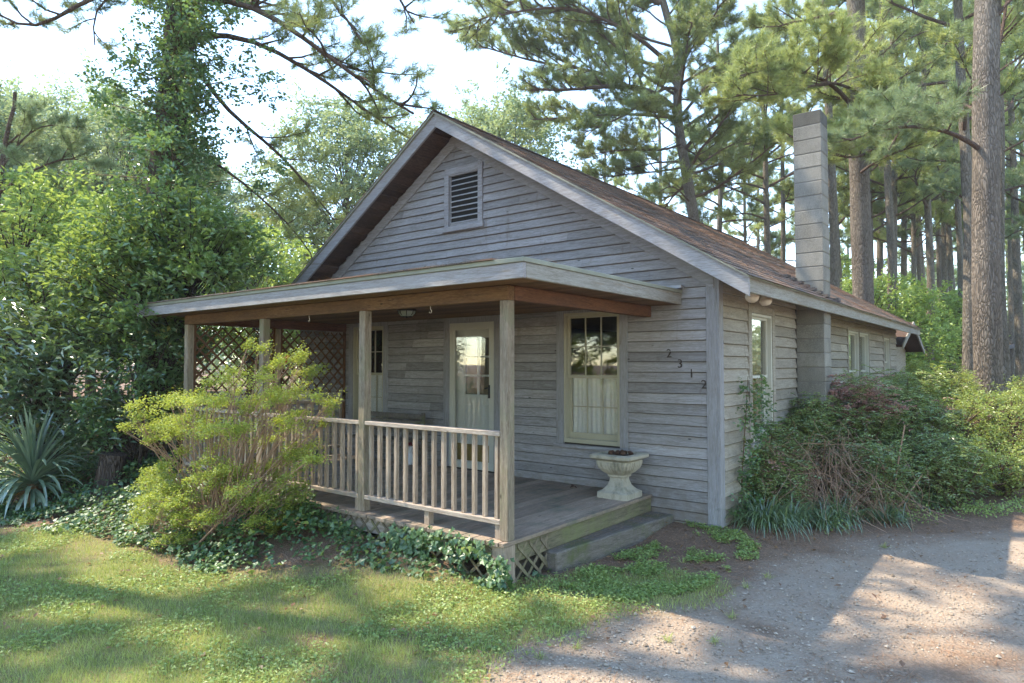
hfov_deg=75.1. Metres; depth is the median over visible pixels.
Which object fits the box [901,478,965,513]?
lily turf
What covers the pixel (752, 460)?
climbing vine
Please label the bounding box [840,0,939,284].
pine tree
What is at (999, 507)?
ground cover
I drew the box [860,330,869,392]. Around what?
window
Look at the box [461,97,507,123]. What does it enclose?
pine tree
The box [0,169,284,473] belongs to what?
leafy tree
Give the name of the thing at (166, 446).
evergreen shrub
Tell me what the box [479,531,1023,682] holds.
gravel stones
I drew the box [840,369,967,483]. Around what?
nandina shrub
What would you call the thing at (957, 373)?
azalea shrub
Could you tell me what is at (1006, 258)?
pine tree
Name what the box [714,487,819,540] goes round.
lily turf
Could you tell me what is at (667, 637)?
weed tuft
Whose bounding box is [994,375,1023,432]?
azalea shrub
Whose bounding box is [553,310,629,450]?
window
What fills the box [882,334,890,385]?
window
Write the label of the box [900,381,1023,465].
azalea shrub
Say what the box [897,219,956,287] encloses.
pine tree
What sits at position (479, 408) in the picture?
door
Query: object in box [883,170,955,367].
pine tree
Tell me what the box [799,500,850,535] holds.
lily turf
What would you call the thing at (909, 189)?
pine tree
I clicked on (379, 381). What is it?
window
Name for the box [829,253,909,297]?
broadleaf tree
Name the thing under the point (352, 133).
broadleaf tree
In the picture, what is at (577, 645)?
weed tuft
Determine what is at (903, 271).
pine tree
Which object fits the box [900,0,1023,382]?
pine tree
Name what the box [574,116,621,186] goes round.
pine tree
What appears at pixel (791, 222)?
pine tree
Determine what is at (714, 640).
weed tuft
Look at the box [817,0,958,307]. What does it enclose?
pine tree
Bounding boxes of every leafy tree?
[0,162,127,447]
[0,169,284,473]
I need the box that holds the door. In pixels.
[443,315,499,471]
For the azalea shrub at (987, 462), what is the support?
on the ground at (936, 666)
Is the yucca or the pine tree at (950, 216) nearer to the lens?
the yucca
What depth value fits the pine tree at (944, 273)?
39.06 m
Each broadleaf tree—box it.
[0,46,210,394]
[0,60,64,235]
[0,68,95,190]
[0,166,120,399]
[0,169,210,412]
[4,68,250,396]
[131,145,272,335]
[179,211,321,401]
[232,77,423,288]
[396,61,610,182]
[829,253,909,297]
[840,269,961,383]
[875,272,1010,382]
[899,256,956,302]
[1006,258,1023,317]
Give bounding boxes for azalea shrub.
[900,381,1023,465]
[907,421,1023,500]
[926,364,1022,427]
[944,382,1023,473]
[959,432,1023,499]
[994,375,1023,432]
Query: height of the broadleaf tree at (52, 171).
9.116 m
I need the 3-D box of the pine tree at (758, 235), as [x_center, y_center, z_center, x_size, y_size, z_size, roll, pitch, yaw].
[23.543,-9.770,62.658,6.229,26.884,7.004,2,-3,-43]
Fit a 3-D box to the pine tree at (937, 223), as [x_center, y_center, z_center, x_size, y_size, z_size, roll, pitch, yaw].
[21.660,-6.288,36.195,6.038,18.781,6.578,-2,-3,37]
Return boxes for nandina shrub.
[738,452,821,509]
[746,416,818,508]
[777,391,863,499]
[823,432,941,519]
[827,364,922,491]
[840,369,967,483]
[881,354,991,440]
[881,425,995,510]
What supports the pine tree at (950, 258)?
on the ground at (936, 666)
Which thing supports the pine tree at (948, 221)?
on the ground at (936, 666)
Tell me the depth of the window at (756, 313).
8.44 m
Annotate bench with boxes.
[345,411,424,468]
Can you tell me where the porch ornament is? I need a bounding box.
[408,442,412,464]
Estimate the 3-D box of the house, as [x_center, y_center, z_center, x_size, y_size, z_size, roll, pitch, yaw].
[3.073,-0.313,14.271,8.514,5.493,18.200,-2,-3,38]
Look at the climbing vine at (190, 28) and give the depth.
9.99 m
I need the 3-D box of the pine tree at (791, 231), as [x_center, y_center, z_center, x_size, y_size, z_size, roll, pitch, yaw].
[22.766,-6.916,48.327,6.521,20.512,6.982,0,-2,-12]
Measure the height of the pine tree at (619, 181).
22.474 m
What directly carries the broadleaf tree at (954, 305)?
on the ground at (936, 666)
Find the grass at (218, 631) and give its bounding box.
[0,527,735,682]
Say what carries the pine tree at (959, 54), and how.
on the ground at (936, 666)
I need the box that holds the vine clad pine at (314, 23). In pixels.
[0,0,454,469]
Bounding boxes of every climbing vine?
[53,0,293,371]
[729,374,776,516]
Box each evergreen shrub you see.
[0,250,142,474]
[36,320,211,485]
[115,290,224,477]
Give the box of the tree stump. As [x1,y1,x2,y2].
[91,451,126,497]
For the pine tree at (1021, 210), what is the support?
on the ground at (936, 666)
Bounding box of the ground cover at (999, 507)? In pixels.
[750,465,1023,533]
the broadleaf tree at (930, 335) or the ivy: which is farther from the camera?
the broadleaf tree at (930, 335)
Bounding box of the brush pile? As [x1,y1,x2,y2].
[753,420,971,533]
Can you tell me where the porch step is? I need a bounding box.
[542,511,673,573]
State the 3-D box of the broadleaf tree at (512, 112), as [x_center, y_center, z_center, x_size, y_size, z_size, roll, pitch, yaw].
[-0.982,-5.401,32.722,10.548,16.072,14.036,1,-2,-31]
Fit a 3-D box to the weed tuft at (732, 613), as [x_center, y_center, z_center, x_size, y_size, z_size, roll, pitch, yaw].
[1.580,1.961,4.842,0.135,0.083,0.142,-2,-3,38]
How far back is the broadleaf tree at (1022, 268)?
51.32 m
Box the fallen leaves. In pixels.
[0,473,1001,682]
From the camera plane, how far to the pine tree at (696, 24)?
25.89 m
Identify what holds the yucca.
on the ground at (936, 666)
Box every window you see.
[345,322,388,430]
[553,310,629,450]
[747,303,776,447]
[846,327,860,404]
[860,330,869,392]
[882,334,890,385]
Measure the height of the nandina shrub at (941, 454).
1.123 m
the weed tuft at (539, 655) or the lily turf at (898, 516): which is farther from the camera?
the lily turf at (898, 516)
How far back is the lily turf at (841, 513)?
7.54 m
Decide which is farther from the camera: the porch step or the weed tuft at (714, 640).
the porch step
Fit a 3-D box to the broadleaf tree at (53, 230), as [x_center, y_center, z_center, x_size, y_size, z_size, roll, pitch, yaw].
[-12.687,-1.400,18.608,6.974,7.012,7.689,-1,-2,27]
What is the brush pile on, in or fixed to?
on the ground at (936, 666)
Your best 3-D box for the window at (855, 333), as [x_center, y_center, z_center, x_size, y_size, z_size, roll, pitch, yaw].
[6.241,0.466,12.278,0.198,1.415,1.060,-2,-3,38]
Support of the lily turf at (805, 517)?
on the ground at (936, 666)
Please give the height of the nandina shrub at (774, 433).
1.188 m
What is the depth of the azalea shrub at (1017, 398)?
10.81 m
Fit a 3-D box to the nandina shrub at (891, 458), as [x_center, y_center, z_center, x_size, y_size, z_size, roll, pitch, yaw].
[4.492,1.619,8.185,1.316,1.002,1.279,-2,-3,38]
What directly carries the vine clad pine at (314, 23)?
on the ground at (936, 666)
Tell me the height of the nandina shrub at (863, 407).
1.811 m
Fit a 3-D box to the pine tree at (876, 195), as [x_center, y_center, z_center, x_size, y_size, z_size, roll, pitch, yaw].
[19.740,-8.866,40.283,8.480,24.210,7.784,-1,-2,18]
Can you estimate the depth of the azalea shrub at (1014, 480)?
9.12 m
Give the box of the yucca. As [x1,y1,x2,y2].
[0,402,105,517]
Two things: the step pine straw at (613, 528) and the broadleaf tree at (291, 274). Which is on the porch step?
the step pine straw at (613, 528)
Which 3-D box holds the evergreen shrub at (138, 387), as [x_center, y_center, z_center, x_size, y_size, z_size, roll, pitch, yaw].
[-5.373,0.856,9.443,2.029,2.373,1.902,-1,-2,25]
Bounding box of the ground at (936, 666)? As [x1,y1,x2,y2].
[0,364,1023,682]
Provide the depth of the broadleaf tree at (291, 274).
23.02 m
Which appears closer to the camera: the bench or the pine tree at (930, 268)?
the bench
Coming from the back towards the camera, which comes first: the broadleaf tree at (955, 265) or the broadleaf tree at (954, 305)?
the broadleaf tree at (955, 265)
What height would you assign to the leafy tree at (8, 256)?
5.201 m
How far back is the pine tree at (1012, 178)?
24.47 m
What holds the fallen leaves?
on the ground at (936, 666)
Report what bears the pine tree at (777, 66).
on the ground at (936, 666)
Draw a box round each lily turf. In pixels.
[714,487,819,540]
[765,493,838,537]
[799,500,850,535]
[803,489,883,532]
[857,496,921,531]
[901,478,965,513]
[930,477,991,502]
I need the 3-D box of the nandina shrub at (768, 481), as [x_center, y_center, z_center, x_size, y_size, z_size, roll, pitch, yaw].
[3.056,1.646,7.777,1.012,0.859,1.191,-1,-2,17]
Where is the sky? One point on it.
(39, 49)
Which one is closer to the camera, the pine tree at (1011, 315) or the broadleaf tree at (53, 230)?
the broadleaf tree at (53, 230)
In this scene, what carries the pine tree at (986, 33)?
on the ground at (936, 666)
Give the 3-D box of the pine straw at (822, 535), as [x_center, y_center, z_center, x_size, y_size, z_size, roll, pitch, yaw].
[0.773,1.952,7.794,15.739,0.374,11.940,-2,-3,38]
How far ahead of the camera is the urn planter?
7.23 m
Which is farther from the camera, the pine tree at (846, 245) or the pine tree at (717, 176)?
the pine tree at (846, 245)
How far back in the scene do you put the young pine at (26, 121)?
12.34 m
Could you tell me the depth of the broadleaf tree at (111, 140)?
25.59 m
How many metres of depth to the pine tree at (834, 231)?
27.02 m
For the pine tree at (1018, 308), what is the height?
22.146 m
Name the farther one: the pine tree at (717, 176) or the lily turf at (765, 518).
the pine tree at (717, 176)
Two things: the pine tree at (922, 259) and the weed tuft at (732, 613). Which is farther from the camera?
the pine tree at (922, 259)
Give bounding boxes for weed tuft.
[533,649,547,659]
[570,638,584,648]
[655,632,673,642]
[706,630,723,645]
[724,606,740,619]
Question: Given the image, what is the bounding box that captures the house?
[134,109,924,587]
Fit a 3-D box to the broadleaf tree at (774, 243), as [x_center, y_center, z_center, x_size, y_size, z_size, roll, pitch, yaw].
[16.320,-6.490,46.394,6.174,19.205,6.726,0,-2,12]
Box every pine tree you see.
[441,0,805,221]
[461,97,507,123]
[509,115,552,154]
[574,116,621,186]
[608,72,715,227]
[657,22,788,230]
[688,13,845,254]
[694,0,941,304]
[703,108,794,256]
[722,102,789,248]
[735,1,810,261]
[748,0,920,287]
[762,104,850,261]
[769,1,920,288]
[772,111,849,260]
[786,168,877,243]
[801,8,955,305]
[806,0,1023,386]
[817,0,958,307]
[827,0,1023,444]
[832,0,953,311]
[837,0,971,391]
[837,8,947,316]
[839,162,900,277]
[839,201,851,280]
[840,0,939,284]
[846,56,958,287]
[874,42,953,285]
[874,199,956,280]
[875,44,1020,394]
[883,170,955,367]
[892,0,1023,414]
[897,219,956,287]
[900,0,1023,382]
[905,2,971,383]
[920,104,1008,246]
[926,2,1023,405]
[934,40,1023,233]
[954,188,1023,313]
[970,4,1023,387]
[970,11,1023,240]
[1003,29,1023,249]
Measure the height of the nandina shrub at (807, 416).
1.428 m
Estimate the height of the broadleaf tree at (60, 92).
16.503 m
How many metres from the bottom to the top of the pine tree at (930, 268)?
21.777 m
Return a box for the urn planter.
[590,450,648,500]
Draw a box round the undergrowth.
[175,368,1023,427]
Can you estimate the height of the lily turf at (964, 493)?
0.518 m
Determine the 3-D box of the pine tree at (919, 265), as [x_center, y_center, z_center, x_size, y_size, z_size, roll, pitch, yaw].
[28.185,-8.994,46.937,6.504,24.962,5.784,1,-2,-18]
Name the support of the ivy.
on the ground at (936, 666)
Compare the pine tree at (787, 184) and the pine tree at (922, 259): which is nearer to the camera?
the pine tree at (787, 184)
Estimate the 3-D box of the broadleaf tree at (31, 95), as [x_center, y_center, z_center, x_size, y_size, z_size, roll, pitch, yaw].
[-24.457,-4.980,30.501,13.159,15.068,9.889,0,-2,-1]
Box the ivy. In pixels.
[0,407,551,592]
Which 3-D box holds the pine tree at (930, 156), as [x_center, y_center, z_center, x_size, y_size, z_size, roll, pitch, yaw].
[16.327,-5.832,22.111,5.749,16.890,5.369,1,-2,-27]
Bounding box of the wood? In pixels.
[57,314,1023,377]
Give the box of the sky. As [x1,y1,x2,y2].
[0,0,1023,363]
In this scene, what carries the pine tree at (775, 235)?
on the ground at (936, 666)
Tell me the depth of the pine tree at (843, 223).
52.76 m
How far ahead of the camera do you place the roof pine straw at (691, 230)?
9.47 m
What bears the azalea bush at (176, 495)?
on the ground at (936, 666)
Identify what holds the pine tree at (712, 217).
on the ground at (936, 666)
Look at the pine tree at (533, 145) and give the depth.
52.31 m
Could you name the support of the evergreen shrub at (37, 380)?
on the ground at (936, 666)
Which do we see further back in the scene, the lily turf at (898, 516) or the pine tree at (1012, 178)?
the pine tree at (1012, 178)
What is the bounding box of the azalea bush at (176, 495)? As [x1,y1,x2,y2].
[115,337,346,549]
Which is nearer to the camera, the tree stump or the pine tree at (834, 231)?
the tree stump
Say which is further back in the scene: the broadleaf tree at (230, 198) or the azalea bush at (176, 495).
the broadleaf tree at (230, 198)
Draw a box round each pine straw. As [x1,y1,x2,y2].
[0,477,1023,682]
[467,124,916,325]
[554,511,668,548]
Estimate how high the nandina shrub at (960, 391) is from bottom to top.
2.036 m
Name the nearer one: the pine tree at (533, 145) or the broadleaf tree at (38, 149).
the broadleaf tree at (38, 149)
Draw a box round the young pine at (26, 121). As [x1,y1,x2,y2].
[0,92,116,212]

